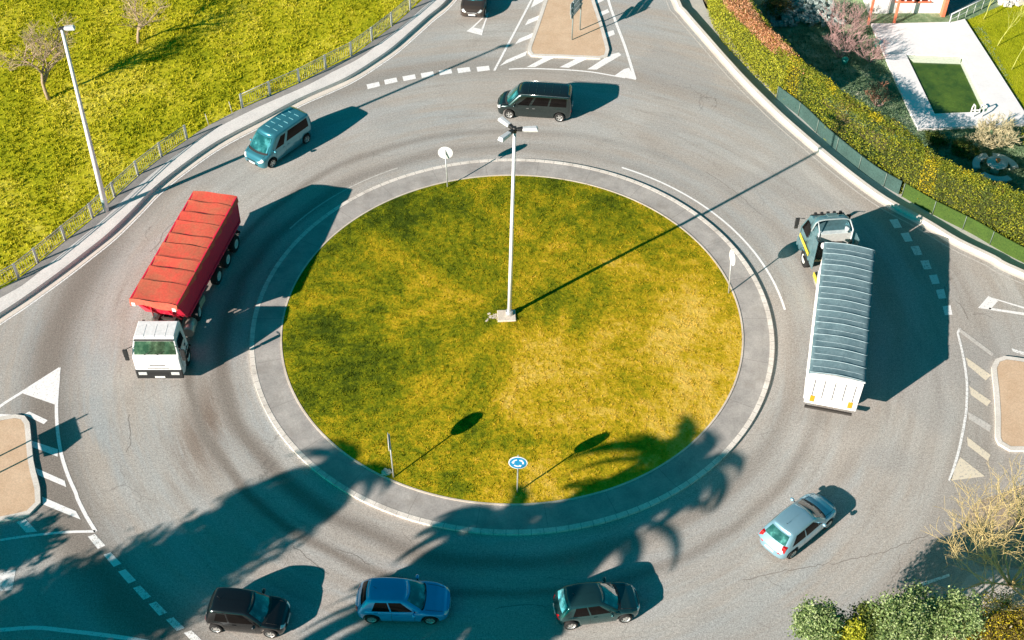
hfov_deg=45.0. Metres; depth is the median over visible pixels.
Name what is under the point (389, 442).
roundabout sign
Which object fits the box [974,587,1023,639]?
leafy shrub
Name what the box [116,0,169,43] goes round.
bare tree
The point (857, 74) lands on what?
grass
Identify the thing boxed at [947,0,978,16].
garden path
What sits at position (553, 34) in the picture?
traffic island
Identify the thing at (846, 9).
garden bush
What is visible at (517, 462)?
roundabout sign
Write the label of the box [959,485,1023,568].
verge
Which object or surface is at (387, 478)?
island edging
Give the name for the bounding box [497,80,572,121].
minivan
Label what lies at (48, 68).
bare tree
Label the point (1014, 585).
bare shrub
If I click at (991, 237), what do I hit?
garden screen
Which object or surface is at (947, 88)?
pool water
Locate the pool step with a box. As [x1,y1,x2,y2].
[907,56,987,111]
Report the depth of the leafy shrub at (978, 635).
53.24 m
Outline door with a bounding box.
[875,0,889,13]
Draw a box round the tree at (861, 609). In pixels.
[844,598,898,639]
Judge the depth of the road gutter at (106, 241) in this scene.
77.26 m
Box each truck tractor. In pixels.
[122,300,201,377]
[794,210,859,286]
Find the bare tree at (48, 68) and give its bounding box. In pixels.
[0,13,78,99]
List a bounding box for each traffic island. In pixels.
[0,418,34,515]
[532,0,604,55]
[997,360,1023,445]
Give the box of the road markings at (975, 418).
[289,0,1023,431]
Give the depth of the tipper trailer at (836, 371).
62.77 m
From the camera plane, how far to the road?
62.56 m
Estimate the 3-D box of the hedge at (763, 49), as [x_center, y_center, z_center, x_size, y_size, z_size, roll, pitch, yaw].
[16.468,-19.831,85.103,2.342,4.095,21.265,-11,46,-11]
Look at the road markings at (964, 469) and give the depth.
61.27 m
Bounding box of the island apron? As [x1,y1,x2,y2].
[254,161,769,529]
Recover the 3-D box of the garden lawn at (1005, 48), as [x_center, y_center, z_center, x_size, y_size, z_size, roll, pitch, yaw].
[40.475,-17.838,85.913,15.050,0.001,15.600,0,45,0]
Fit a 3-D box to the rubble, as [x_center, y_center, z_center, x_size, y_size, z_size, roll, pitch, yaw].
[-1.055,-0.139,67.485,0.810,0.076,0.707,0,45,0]
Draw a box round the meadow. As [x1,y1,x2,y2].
[0,0,421,288]
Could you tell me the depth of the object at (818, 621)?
48.97 m
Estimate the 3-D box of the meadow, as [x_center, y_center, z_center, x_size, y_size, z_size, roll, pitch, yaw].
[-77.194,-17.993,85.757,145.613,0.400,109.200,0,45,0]
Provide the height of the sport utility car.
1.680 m
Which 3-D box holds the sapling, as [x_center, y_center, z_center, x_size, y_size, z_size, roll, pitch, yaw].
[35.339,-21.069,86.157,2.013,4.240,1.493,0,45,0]
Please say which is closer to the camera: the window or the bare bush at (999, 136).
the bare bush at (999, 136)
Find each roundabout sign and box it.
[387,432,393,477]
[438,146,452,185]
[508,455,527,492]
[728,250,734,292]
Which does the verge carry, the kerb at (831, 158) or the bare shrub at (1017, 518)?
the bare shrub at (1017, 518)
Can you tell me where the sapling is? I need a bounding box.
[997,0,1023,45]
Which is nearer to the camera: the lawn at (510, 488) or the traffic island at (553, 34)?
the lawn at (510, 488)
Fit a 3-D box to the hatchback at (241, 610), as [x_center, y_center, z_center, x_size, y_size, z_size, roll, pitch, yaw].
[-11.574,12.649,54.008,3.624,1.728,2.040,4,45,4]
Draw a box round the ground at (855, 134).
[704,0,1022,205]
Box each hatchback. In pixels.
[205,587,290,637]
[355,574,450,623]
[553,577,639,629]
[758,493,835,558]
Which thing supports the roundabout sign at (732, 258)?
on the lawn at (510, 488)
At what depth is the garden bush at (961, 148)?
78.33 m
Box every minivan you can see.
[244,106,311,167]
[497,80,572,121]
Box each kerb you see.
[0,0,447,316]
[0,414,40,521]
[249,158,774,535]
[528,0,608,59]
[675,0,1023,275]
[991,356,1023,451]
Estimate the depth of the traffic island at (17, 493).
60.30 m
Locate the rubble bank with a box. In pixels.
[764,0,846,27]
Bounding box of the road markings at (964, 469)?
[952,357,990,479]
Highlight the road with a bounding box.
[0,0,1023,639]
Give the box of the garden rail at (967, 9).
[949,0,997,22]
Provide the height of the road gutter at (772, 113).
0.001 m
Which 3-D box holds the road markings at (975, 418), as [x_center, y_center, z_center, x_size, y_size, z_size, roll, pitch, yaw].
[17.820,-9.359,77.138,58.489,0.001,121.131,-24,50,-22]
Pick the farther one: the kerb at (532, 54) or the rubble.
the kerb at (532, 54)
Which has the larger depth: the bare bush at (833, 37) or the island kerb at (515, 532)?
the bare bush at (833, 37)
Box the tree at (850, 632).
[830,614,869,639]
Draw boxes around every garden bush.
[758,0,794,19]
[835,0,860,22]
[923,127,950,150]
[951,137,980,162]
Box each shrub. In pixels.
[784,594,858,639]
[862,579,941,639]
[918,458,1023,617]
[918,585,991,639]
[959,619,998,639]
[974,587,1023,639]
[992,453,1023,523]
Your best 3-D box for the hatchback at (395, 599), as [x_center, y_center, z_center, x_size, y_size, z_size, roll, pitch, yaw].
[-4.812,12.220,54.477,4.194,1.669,2.180,1,45,1]
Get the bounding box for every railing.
[0,124,187,285]
[239,0,417,107]
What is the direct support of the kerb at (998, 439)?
on the road
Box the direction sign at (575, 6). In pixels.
[570,0,582,39]
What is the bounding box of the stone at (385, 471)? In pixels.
[381,468,391,475]
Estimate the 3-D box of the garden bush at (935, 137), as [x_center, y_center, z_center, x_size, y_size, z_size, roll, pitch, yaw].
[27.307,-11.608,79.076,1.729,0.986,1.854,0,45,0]
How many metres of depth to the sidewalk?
78.00 m
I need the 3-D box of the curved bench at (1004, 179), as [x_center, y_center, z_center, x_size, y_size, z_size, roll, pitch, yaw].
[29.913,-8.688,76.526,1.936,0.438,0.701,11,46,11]
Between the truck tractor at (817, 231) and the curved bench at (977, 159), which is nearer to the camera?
the truck tractor at (817, 231)
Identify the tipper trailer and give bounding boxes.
[129,191,240,320]
[803,242,874,415]
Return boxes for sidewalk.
[0,0,443,310]
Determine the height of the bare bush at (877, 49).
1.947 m
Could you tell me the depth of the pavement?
55.82 m
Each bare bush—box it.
[818,0,876,38]
[824,18,872,57]
[849,31,888,62]
[865,81,895,106]
[965,110,1023,148]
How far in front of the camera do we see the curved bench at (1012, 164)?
77.48 m
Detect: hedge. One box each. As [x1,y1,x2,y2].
[707,0,838,139]
[781,53,1023,246]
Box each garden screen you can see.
[776,86,902,193]
[901,183,1023,262]
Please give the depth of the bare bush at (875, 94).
81.87 m
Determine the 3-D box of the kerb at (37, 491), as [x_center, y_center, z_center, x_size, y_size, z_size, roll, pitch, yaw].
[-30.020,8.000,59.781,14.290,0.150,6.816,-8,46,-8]
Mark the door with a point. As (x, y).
(882, 5)
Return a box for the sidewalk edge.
[0,0,430,297]
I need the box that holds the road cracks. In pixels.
[126,172,992,608]
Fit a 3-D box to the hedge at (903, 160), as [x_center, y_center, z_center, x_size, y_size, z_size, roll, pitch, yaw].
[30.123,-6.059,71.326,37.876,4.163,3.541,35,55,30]
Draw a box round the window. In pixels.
[895,0,930,2]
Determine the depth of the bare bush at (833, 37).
85.53 m
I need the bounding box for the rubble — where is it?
[486,313,497,321]
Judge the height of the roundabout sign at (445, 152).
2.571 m
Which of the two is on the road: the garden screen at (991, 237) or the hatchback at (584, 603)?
the hatchback at (584, 603)
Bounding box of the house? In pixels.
[863,0,948,24]
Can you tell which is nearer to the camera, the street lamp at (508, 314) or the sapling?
the street lamp at (508, 314)
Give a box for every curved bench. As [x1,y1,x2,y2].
[972,153,988,170]
[981,172,1011,183]
[992,153,1018,170]
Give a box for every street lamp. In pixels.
[58,25,108,211]
[497,116,537,321]
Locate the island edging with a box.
[280,174,743,505]
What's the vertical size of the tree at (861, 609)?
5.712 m
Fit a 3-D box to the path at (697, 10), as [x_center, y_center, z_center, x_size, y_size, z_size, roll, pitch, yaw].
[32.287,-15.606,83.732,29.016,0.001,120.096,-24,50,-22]
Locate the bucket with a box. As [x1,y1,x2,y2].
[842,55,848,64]
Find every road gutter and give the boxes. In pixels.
[0,0,454,322]
[671,0,1023,279]
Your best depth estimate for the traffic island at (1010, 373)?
63.54 m
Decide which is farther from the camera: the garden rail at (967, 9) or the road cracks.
the garden rail at (967, 9)
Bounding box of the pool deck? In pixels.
[871,19,1023,130]
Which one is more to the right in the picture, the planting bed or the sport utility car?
the planting bed
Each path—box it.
[680,0,1023,269]
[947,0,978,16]
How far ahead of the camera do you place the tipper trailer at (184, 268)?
67.33 m
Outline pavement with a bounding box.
[960,569,1023,615]
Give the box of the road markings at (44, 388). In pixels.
[0,0,1023,639]
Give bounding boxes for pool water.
[907,55,982,113]
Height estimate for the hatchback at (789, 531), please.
1.670 m
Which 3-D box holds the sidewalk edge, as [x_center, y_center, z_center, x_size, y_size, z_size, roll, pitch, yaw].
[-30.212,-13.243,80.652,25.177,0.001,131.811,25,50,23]
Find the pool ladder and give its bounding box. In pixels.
[970,103,984,116]
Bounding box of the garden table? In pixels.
[987,156,1007,174]
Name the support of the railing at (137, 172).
on the meadow
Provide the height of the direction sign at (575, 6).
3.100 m
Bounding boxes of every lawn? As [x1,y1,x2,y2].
[282,176,741,503]
[966,5,1023,108]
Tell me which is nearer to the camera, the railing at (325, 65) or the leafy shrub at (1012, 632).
the leafy shrub at (1012, 632)
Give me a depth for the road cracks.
57.04 m
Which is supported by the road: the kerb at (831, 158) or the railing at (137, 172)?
the kerb at (831, 158)
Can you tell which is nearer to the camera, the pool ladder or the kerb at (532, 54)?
the pool ladder
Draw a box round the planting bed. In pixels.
[892,608,1023,639]
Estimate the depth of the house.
90.14 m
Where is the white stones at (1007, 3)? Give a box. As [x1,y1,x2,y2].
[998,0,1023,6]
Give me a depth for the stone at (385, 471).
60.17 m
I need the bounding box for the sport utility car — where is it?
[461,0,487,17]

